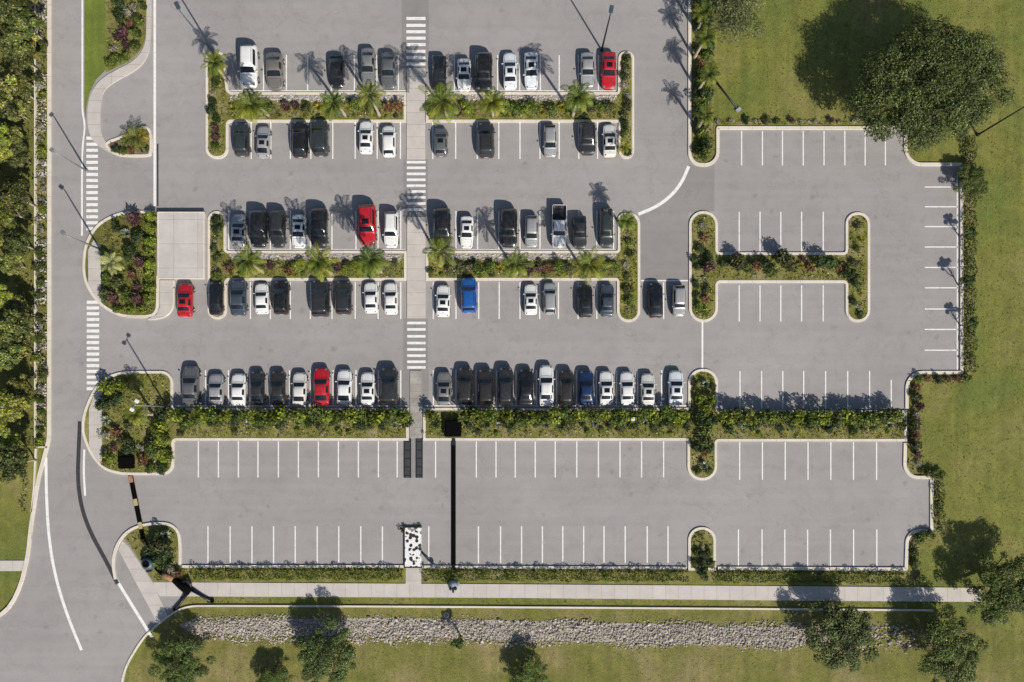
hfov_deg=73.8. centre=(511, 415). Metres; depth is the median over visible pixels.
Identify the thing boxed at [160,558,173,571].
dark shrub
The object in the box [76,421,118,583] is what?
tar seam
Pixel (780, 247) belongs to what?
parking lines
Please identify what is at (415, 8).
asphalt patch
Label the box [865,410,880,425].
lime shrub
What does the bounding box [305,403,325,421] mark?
round shrub
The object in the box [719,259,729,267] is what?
dark shrub
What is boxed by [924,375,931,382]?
rust shrub
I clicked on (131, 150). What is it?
rust shrub
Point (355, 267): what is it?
lime shrub
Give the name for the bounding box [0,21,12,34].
woodland tree
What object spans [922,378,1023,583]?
grass
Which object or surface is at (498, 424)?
agave
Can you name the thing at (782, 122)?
ground cover
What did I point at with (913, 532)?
kerb
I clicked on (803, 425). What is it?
dark shrub
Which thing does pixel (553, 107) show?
round shrub
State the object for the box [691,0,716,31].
palm tree
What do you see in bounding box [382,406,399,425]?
round shrub
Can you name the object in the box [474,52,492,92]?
parked car
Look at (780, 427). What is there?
dark shrub
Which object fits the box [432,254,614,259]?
gravel strip
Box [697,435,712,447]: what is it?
olive shrub
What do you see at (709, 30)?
lime shrub
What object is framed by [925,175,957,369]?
parking lines
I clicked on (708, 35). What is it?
palm tree
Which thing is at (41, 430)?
round shrub
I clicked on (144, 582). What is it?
verge walkway
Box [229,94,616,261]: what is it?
pebbles
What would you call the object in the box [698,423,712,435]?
round shrub
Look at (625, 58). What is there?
dark shrub
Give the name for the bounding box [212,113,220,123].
dark shrub
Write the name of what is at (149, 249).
lime shrub
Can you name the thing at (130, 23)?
rust shrub
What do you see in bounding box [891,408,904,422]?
lime shrub
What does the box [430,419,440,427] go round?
dark shrub
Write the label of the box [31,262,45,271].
olive shrub
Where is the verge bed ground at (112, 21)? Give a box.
[106,0,145,71]
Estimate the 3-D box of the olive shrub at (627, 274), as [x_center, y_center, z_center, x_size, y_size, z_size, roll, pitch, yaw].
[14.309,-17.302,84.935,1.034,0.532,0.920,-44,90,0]
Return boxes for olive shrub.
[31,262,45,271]
[32,71,43,81]
[33,290,42,298]
[33,314,42,322]
[36,38,47,48]
[37,370,48,380]
[110,276,123,287]
[114,436,131,446]
[122,138,129,146]
[123,419,132,429]
[149,537,168,553]
[176,431,183,436]
[210,244,216,253]
[213,253,221,262]
[215,418,225,426]
[301,102,310,114]
[315,421,327,429]
[366,419,374,429]
[426,267,433,273]
[465,418,476,430]
[516,418,524,428]
[560,262,572,274]
[566,418,576,427]
[583,99,596,113]
[603,101,615,111]
[616,421,629,430]
[623,98,631,109]
[623,285,634,294]
[624,272,629,280]
[650,427,657,433]
[664,420,678,429]
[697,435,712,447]
[703,283,710,293]
[729,252,745,270]
[760,420,774,427]
[772,248,795,267]
[784,262,797,272]
[807,418,822,429]
[849,258,859,267]
[855,221,862,229]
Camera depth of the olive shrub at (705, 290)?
84.70 m
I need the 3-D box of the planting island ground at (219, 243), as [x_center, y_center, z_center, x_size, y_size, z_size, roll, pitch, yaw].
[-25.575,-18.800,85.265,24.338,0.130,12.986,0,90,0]
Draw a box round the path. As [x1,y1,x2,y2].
[149,280,172,318]
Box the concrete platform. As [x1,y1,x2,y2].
[157,212,205,278]
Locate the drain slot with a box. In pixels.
[157,144,158,205]
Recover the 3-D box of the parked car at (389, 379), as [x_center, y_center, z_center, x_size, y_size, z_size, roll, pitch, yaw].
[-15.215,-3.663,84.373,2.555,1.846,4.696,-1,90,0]
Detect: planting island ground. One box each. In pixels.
[84,374,405,472]
[85,213,155,314]
[108,129,149,153]
[208,53,403,155]
[210,214,403,316]
[426,372,903,477]
[428,54,631,155]
[428,216,637,318]
[691,530,712,567]
[692,214,866,318]
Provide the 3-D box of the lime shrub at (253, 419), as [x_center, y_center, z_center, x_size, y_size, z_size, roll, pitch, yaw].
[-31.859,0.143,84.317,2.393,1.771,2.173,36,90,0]
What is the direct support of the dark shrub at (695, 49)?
on the lawn border at (694, 121)
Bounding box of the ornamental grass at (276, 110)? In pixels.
[272,108,281,114]
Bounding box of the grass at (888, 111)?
[714,0,1023,372]
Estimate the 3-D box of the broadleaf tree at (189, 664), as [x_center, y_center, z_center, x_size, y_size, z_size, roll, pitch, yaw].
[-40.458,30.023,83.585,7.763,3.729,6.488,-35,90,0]
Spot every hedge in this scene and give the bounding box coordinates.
[190,567,402,581]
[423,568,689,582]
[713,570,909,584]
[908,417,921,448]
[934,482,946,532]
[963,134,978,372]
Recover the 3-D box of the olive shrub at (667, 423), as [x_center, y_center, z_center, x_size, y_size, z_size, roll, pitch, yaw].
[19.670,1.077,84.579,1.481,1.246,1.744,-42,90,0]
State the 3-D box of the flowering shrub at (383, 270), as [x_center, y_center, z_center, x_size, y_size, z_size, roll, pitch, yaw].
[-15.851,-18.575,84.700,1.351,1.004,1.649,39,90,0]
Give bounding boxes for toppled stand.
[154,566,213,610]
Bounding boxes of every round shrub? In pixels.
[31,393,44,403]
[33,247,43,258]
[33,333,42,342]
[35,46,42,54]
[35,278,45,287]
[35,425,44,432]
[37,408,45,415]
[101,272,111,285]
[103,58,111,65]
[111,54,121,64]
[117,147,127,154]
[117,287,132,303]
[121,52,129,61]
[128,26,141,38]
[130,41,140,51]
[132,14,144,26]
[138,1,146,9]
[143,444,157,458]
[145,463,155,473]
[151,559,162,569]
[177,409,196,426]
[201,405,220,422]
[211,79,218,88]
[211,143,219,149]
[211,270,221,281]
[213,72,220,80]
[231,410,247,423]
[254,407,271,426]
[264,102,274,112]
[284,407,296,420]
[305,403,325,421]
[332,410,344,422]
[349,98,362,110]
[355,406,371,421]
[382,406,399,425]
[458,405,477,421]
[471,262,484,275]
[483,404,499,423]
[484,260,495,272]
[500,99,513,113]
[507,103,520,113]
[509,408,522,425]
[529,99,538,111]
[535,411,549,424]
[546,103,558,114]
[552,257,563,272]
[559,405,573,421]
[588,408,599,422]
[593,101,605,113]
[600,259,613,272]
[610,262,620,273]
[610,408,628,426]
[619,131,627,137]
[624,295,635,306]
[625,238,633,245]
[635,407,651,420]
[658,405,676,420]
[691,560,699,568]
[693,94,709,110]
[693,548,699,556]
[694,263,702,270]
[694,468,701,474]
[695,301,702,311]
[697,146,712,161]
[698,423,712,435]
[702,49,714,59]
[705,468,713,474]
[706,548,711,556]
[707,560,715,567]
[733,406,746,425]
[742,264,754,274]
[757,409,775,423]
[762,115,771,124]
[766,269,779,276]
[774,118,780,124]
[778,410,793,426]
[805,409,821,426]
[828,259,838,270]
[831,408,843,426]
[852,281,862,288]
[854,244,860,252]
[854,409,872,425]
[857,310,864,318]
[877,408,894,422]
[909,420,920,431]
[909,547,918,558]
[911,559,921,569]
[913,534,924,544]
[914,374,924,382]
[915,574,927,583]
[919,530,930,540]
[923,468,933,476]
[926,529,935,538]
[930,469,940,478]
[938,470,946,479]
[963,374,972,382]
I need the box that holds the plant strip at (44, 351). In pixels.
[37,0,46,445]
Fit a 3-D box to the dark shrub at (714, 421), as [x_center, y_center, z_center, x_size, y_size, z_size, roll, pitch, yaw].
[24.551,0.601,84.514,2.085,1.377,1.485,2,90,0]
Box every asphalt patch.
[402,0,428,68]
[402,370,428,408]
[403,318,427,369]
[411,439,415,476]
[640,165,713,279]
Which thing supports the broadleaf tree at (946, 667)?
on the verge
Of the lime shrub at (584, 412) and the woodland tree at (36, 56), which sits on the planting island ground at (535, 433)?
the lime shrub at (584, 412)
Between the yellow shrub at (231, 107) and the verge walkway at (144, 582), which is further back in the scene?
the verge walkway at (144, 582)
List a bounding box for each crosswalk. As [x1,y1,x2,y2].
[86,137,97,229]
[87,301,98,389]
[406,17,425,64]
[407,161,425,210]
[407,322,425,368]
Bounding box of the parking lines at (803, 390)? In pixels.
[739,371,891,408]
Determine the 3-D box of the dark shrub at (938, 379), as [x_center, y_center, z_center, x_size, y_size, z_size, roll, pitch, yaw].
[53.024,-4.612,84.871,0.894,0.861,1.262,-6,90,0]
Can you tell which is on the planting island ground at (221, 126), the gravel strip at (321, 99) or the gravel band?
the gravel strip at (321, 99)
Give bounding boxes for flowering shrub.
[97,289,110,301]
[379,260,388,272]
[445,260,455,275]
[453,261,464,276]
[464,262,473,273]
[620,110,628,118]
[622,63,630,71]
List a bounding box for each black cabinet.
[118,456,134,468]
[445,420,461,436]
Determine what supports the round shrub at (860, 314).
on the planting island ground at (852, 309)
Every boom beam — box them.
[128,475,146,553]
[451,438,455,572]
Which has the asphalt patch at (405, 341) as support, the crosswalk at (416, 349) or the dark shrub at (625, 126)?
the crosswalk at (416, 349)
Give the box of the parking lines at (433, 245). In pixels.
[228,211,613,249]
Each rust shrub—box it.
[108,426,121,438]
[125,18,133,27]
[126,269,136,280]
[127,146,134,154]
[135,454,150,465]
[174,570,181,577]
[224,263,236,275]
[283,265,292,276]
[381,102,394,112]
[392,99,405,112]
[542,262,554,274]
[696,58,704,67]
[700,233,709,242]
[700,294,709,302]
[701,449,708,456]
[750,260,762,271]
[806,262,815,271]
[836,261,845,274]
[911,431,920,438]
[912,383,920,389]
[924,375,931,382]
[944,374,951,381]
[952,375,961,381]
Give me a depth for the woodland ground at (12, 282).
85.33 m
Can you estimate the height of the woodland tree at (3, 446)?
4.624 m
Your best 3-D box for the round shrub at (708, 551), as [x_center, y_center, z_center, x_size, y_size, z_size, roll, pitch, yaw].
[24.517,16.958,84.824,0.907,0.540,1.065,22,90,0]
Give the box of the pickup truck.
[551,205,567,247]
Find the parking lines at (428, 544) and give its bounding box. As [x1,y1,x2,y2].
[207,526,668,562]
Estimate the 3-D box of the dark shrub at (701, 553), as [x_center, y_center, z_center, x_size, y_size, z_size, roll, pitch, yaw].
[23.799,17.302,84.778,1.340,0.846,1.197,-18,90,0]
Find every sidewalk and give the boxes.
[0,561,23,570]
[87,0,151,154]
[153,582,981,601]
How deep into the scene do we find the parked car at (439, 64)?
84.19 m
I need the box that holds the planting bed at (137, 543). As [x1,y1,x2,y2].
[124,525,191,581]
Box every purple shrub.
[107,291,118,304]
[109,444,118,451]
[111,31,120,41]
[115,25,128,42]
[121,39,129,49]
[124,210,144,226]
[130,291,145,305]
[132,281,141,291]
[133,256,144,268]
[210,133,220,141]
[211,124,219,131]
[265,261,274,269]
[280,101,290,111]
[290,101,300,110]
[333,262,341,272]
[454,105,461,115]
[524,263,535,274]
[535,264,544,274]
[701,261,717,272]
[788,116,795,123]
[800,256,806,261]
[914,402,925,410]
[914,450,922,458]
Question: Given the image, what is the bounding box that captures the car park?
[0,0,959,681]
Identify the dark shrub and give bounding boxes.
[93,395,113,410]
[98,249,109,257]
[110,0,126,7]
[110,145,119,152]
[111,220,121,232]
[111,392,124,406]
[112,7,124,21]
[121,441,136,454]
[122,243,137,260]
[130,230,144,245]
[140,146,148,152]
[142,544,157,554]
[146,433,159,444]
[149,531,163,546]
[153,547,173,564]
[155,404,166,419]
[156,462,168,474]
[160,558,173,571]
[178,421,189,429]
[203,416,216,426]
[205,105,217,114]
[208,97,216,103]
[211,215,221,224]
[211,225,222,233]
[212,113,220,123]
[226,416,238,427]
[253,423,264,430]
[275,418,286,429]
[302,416,316,427]
[328,415,338,425]
[352,418,366,430]
[378,417,386,429]
[401,417,414,427]
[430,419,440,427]
[479,421,490,428]
[502,420,515,430]
[532,422,539,427]
[556,420,567,431]
[578,416,586,427]
[603,419,613,428]
[619,71,628,81]
[620,119,628,130]
[622,53,630,62]
[624,148,631,155]
[626,249,633,257]
[627,418,640,429]
[651,420,663,428]
[682,418,690,430]
[690,256,699,262]
[691,443,702,452]
[692,279,698,288]
[692,379,698,387]
[693,85,699,93]
[693,411,704,427]
[694,18,707,27]
[694,45,703,52]
[694,145,702,154]
[694,292,700,298]
[695,117,708,129]
[695,243,704,252]
[697,559,708,572]
[698,87,715,100]
[698,551,708,559]
[698,570,708,581]
[701,137,710,149]
[703,37,714,50]
[704,415,718,426]
[705,250,713,261]
[706,442,714,453]
[709,384,716,391]
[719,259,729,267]
[724,419,734,432]
[743,116,749,124]
[748,422,760,431]
[760,257,774,270]
[772,422,784,431]
[798,419,811,429]
[814,254,835,269]
[821,418,834,433]
[842,266,856,278]
[847,421,858,433]
[850,273,860,284]
[850,298,857,304]
[868,418,881,430]
[894,415,906,430]
[910,390,922,401]
[911,441,922,449]
[933,374,941,383]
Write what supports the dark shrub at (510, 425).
on the planting island ground at (535, 433)
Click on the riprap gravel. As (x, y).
(188, 626)
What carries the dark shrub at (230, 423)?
on the planting island ground at (175, 429)
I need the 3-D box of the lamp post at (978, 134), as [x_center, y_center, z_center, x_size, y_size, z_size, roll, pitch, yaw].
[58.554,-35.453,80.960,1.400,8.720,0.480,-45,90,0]
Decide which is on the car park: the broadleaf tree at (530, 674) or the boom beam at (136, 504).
the boom beam at (136, 504)
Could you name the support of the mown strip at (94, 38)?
on the car park
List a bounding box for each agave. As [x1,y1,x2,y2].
[100,414,109,423]
[120,228,130,237]
[160,529,170,540]
[391,421,397,428]
[494,421,501,427]
[542,422,549,428]
[591,419,597,427]
[642,418,647,426]
[699,379,709,387]
[700,460,707,469]
[739,422,748,429]
[883,422,894,428]
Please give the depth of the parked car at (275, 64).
84.20 m
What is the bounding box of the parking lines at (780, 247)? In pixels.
[739,212,823,320]
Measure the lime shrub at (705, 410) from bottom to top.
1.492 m
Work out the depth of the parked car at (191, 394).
84.19 m
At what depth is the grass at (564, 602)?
85.33 m
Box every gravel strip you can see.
[229,254,402,259]
[230,95,402,100]
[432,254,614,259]
[436,95,614,99]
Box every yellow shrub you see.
[229,103,237,112]
[313,102,321,110]
[496,264,503,271]
[538,108,545,115]
[558,102,564,110]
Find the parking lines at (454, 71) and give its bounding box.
[263,55,598,89]
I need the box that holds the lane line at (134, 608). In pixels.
[118,580,152,637]
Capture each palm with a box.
[96,251,123,274]
[119,121,149,152]
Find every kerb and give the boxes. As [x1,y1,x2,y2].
[0,0,50,616]
[30,449,36,511]
[34,4,36,443]
[82,209,159,317]
[82,371,408,474]
[105,126,152,156]
[112,522,181,578]
[121,605,932,681]
[148,280,174,319]
[182,565,403,567]
[205,50,405,158]
[207,211,406,318]
[422,565,686,568]
[423,369,906,479]
[426,51,633,158]
[426,213,639,321]
[688,0,963,408]
[688,527,715,569]
[689,211,869,321]
[717,443,933,570]
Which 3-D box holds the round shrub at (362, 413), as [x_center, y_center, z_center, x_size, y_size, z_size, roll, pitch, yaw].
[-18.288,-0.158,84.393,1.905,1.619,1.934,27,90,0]
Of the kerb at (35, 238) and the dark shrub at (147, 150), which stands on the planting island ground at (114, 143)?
the dark shrub at (147, 150)
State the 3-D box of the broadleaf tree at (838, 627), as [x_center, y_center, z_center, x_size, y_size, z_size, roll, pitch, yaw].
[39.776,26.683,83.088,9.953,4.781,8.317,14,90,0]
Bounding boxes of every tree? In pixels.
[0,0,12,22]
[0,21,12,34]
[0,25,31,56]
[0,74,28,108]
[0,90,23,118]
[0,122,9,147]
[0,141,18,161]
[0,178,36,216]
[0,203,27,228]
[0,222,9,245]
[0,248,26,275]
[0,283,13,309]
[0,294,28,320]
[0,309,40,342]
[0,329,26,350]
[0,342,24,369]
[0,388,31,418]
[0,414,18,428]
[0,423,21,444]
[0,442,19,471]
[0,444,36,480]
[1,75,33,106]
[2,40,38,70]
[2,230,33,255]
[3,142,31,167]
[4,5,44,41]
[4,61,33,88]
[4,125,26,147]
[5,0,35,19]
[5,101,27,121]
[6,374,35,398]
[7,338,28,364]
[15,35,40,59]
[22,0,40,7]
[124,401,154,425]
[147,635,215,681]
[200,49,229,83]
[232,88,270,123]
[232,241,266,280]
[255,666,293,681]
[296,241,338,281]
[296,615,356,681]
[320,88,348,120]
[353,241,388,278]
[355,79,385,117]
[418,82,462,124]
[422,234,456,267]
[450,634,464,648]
[478,86,509,117]
[501,246,534,277]
[509,654,549,681]
[559,79,595,117]
[571,245,610,284]
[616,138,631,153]
[616,209,635,232]
[689,0,766,47]
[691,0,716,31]
[692,24,717,59]
[694,103,715,130]
[696,61,720,91]
[801,598,879,673]
[843,14,1015,154]
[917,608,989,681]
[953,163,989,200]
[966,552,1023,626]
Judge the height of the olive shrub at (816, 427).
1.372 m
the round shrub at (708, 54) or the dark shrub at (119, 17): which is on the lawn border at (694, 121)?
the round shrub at (708, 54)
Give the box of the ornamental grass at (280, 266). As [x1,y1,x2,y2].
[276,262,285,270]
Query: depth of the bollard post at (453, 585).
84.14 m
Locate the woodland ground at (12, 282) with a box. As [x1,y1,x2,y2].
[0,0,33,481]
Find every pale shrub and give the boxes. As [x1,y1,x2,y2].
[34,80,42,88]
[34,123,44,131]
[34,216,41,224]
[96,431,110,439]
[108,44,116,52]
[123,7,131,17]
[129,2,138,11]
[136,444,144,450]
[167,565,174,574]
[619,82,626,89]
[622,261,628,269]
[624,91,630,98]
[699,221,707,229]
[912,411,920,419]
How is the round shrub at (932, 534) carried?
on the lawn border at (933, 381)
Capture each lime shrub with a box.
[30,353,42,362]
[33,436,42,446]
[37,147,46,155]
[37,203,46,214]
[38,91,46,99]
[96,378,116,395]
[100,451,114,465]
[112,306,123,312]
[116,379,129,391]
[125,306,134,314]
[136,305,146,314]
[143,236,156,246]
[143,246,155,257]
[143,268,154,281]
[143,282,156,291]
[143,293,154,303]
[144,210,156,221]
[144,258,155,270]
[145,222,156,234]
[148,418,167,436]
[153,434,169,449]
[155,448,173,462]
[165,407,184,422]
[192,404,210,425]
[216,407,233,422]
[245,407,262,424]
[267,404,287,425]
[290,260,305,272]
[292,409,307,422]
[319,408,333,422]
[335,428,342,435]
[339,262,352,275]
[342,406,358,424]
[352,262,360,271]
[366,407,385,425]
[397,408,411,422]
[422,407,437,423]
[460,99,473,114]
[472,408,488,425]
[500,407,513,423]
[520,101,530,114]
[521,411,539,425]
[547,406,562,425]
[572,407,589,421]
[598,408,610,421]
[599,427,604,434]
[622,409,636,423]
[649,407,661,423]
[672,407,689,426]
[694,392,706,404]
[695,74,710,90]
[696,128,708,138]
[697,403,712,417]
[701,23,715,37]
[701,306,708,315]
[703,393,716,404]
[717,408,738,424]
[742,407,758,425]
[770,410,782,422]
[791,406,805,425]
[818,408,832,425]
[841,408,859,424]
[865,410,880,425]
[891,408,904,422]
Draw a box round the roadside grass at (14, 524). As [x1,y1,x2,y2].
[0,448,35,559]
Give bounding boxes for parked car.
[175,283,194,316]
[180,366,201,404]
[206,374,225,404]
[207,282,224,315]
[228,280,248,315]
[229,214,247,247]
[229,373,247,405]
[231,123,251,156]
[237,45,259,88]
[247,210,269,247]
[248,371,266,404]
[253,283,270,313]
[255,126,271,158]
[264,52,284,90]
[268,210,286,247]
[269,371,286,404]
[271,281,290,314]
[290,121,309,157]
[290,214,307,248]
[291,372,308,404]
[308,208,328,247]
[308,280,330,316]
[310,120,329,156]
[311,367,330,404]
[327,55,344,88]
[333,281,352,314]
[335,369,352,404]
[356,204,377,245]
[358,121,373,154]
[359,48,375,85]
[359,372,375,404]
[362,282,378,313]
[378,367,398,404]
[379,52,396,89]
[380,125,396,157]
[382,211,399,247]
[382,282,398,314]
[431,55,446,91]
[431,208,451,245]
[433,128,448,156]
[435,285,450,316]
[435,372,451,405]
[456,58,471,91]
[456,367,473,404]
[459,216,473,248]
[459,277,477,312]
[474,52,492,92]
[476,123,495,157]
[476,369,494,404]
[497,367,514,405]
[499,208,518,247]
[502,53,517,89]
[517,369,534,405]
[523,52,539,89]
[523,284,537,314]
[524,215,538,247]
[538,365,554,405]
[542,125,557,157]
[542,282,557,314]
[558,370,574,405]
[572,216,587,248]
[577,284,593,317]
[578,122,596,155]
[578,370,594,405]
[580,52,595,88]
[598,208,614,247]
[598,371,614,404]
[599,284,615,316]
[600,52,617,89]
[602,124,617,157]
[619,371,635,404]
[640,373,656,405]
[647,282,663,317]
[667,370,684,404]
[671,285,686,316]
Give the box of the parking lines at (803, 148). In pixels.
[741,131,885,164]
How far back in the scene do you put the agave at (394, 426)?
84.77 m
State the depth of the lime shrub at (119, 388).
84.39 m
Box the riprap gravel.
[180,613,930,653]
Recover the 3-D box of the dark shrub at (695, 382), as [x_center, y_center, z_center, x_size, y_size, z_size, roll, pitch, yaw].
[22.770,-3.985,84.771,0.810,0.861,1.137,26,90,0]
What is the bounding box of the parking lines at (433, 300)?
[250,282,663,318]
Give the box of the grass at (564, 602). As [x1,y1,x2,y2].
[186,598,965,608]
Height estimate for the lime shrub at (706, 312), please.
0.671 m
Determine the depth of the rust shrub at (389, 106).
84.51 m
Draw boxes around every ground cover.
[34,1,46,445]
[100,215,155,314]
[106,0,144,66]
[108,131,148,149]
[127,528,191,580]
[208,55,402,153]
[210,215,402,315]
[428,218,637,318]
[439,54,631,144]
[691,531,712,563]
[693,0,714,159]
[715,118,864,124]
[908,375,972,577]
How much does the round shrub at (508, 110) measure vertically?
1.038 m
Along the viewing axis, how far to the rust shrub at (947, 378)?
84.84 m
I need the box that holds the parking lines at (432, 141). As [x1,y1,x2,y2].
[251,123,597,158]
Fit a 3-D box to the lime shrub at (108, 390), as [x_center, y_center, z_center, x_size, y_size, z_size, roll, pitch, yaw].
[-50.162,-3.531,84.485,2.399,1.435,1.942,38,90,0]
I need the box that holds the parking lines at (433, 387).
[205,370,661,404]
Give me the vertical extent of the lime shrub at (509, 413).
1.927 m
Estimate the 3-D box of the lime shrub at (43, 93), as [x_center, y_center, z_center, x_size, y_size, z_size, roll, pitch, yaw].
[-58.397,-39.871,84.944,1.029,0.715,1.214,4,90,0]
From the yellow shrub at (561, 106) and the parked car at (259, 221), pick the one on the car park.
the parked car at (259, 221)
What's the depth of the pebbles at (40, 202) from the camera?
85.12 m
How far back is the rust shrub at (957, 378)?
84.86 m
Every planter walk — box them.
[88,240,101,306]
[89,390,101,461]
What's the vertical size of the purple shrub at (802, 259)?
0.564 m
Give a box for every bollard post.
[140,555,155,571]
[448,580,459,592]
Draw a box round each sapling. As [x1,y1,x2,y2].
[957,274,975,286]
[959,227,977,238]
[959,318,978,329]
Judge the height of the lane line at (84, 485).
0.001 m
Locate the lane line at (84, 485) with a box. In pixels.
[83,449,85,495]
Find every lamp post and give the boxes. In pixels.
[49,147,88,172]
[60,230,101,249]
[129,399,167,411]
[174,1,215,53]
[600,5,613,51]
[713,76,740,112]
[976,106,1023,136]
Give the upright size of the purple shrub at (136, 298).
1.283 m
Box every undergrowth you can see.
[0,3,33,483]
[18,462,27,513]
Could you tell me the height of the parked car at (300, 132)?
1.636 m
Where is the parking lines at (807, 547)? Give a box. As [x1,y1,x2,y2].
[738,529,876,565]
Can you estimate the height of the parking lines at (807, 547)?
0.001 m
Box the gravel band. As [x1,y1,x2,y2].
[197,618,803,645]
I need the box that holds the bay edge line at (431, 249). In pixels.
[175,90,687,406]
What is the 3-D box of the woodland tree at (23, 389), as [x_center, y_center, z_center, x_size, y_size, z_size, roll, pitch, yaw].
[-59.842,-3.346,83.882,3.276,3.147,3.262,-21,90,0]
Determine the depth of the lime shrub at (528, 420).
83.48 m
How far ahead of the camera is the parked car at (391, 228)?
84.05 m
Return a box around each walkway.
[118,541,167,622]
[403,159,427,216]
[406,568,420,584]
[407,68,424,158]
[407,217,425,317]
[410,371,421,437]
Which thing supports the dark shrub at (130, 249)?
on the planting island ground at (98, 234)
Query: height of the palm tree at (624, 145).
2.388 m
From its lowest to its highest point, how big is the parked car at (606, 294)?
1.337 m
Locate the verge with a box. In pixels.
[128,605,1023,681]
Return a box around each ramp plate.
[404,439,410,477]
[416,439,422,477]
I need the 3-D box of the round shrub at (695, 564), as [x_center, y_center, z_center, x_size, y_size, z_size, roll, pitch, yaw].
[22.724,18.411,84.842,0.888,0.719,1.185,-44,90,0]
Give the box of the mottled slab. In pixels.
[398,525,421,567]
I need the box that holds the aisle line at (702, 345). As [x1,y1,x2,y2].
[702,322,702,368]
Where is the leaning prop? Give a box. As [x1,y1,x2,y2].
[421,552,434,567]
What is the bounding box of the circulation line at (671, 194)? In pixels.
[638,166,689,214]
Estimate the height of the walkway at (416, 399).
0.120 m
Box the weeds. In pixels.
[194,616,919,647]
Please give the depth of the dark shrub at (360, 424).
84.26 m
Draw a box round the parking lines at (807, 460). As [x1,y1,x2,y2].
[739,442,876,479]
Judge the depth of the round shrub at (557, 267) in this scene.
84.38 m
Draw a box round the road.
[50,0,81,447]
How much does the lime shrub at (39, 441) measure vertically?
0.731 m
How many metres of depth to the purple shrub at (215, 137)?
84.74 m
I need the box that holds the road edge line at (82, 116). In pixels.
[81,0,84,235]
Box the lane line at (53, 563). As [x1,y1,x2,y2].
[45,457,82,650]
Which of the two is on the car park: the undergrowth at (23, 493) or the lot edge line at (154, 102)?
the lot edge line at (154, 102)
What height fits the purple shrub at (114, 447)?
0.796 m
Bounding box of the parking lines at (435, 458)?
[198,441,663,476]
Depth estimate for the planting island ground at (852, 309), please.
85.20 m
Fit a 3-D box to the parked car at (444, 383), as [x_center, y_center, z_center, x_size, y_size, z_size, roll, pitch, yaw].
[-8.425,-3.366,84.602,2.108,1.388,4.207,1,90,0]
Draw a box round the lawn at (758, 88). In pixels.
[0,0,1023,681]
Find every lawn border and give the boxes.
[692,0,847,162]
[907,128,973,581]
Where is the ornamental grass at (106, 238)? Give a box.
[102,234,110,243]
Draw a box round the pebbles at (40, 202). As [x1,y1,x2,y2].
[36,0,46,407]
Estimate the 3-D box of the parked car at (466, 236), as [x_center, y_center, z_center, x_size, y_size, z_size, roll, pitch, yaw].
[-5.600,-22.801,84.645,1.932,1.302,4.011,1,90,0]
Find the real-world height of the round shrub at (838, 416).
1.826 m
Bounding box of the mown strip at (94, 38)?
[84,0,105,116]
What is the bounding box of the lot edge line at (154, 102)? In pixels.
[153,0,155,205]
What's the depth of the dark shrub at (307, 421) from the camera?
84.37 m
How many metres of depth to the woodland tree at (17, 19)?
81.06 m
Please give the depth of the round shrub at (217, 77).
84.83 m
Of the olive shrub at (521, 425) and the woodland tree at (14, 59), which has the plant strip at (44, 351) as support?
the woodland tree at (14, 59)

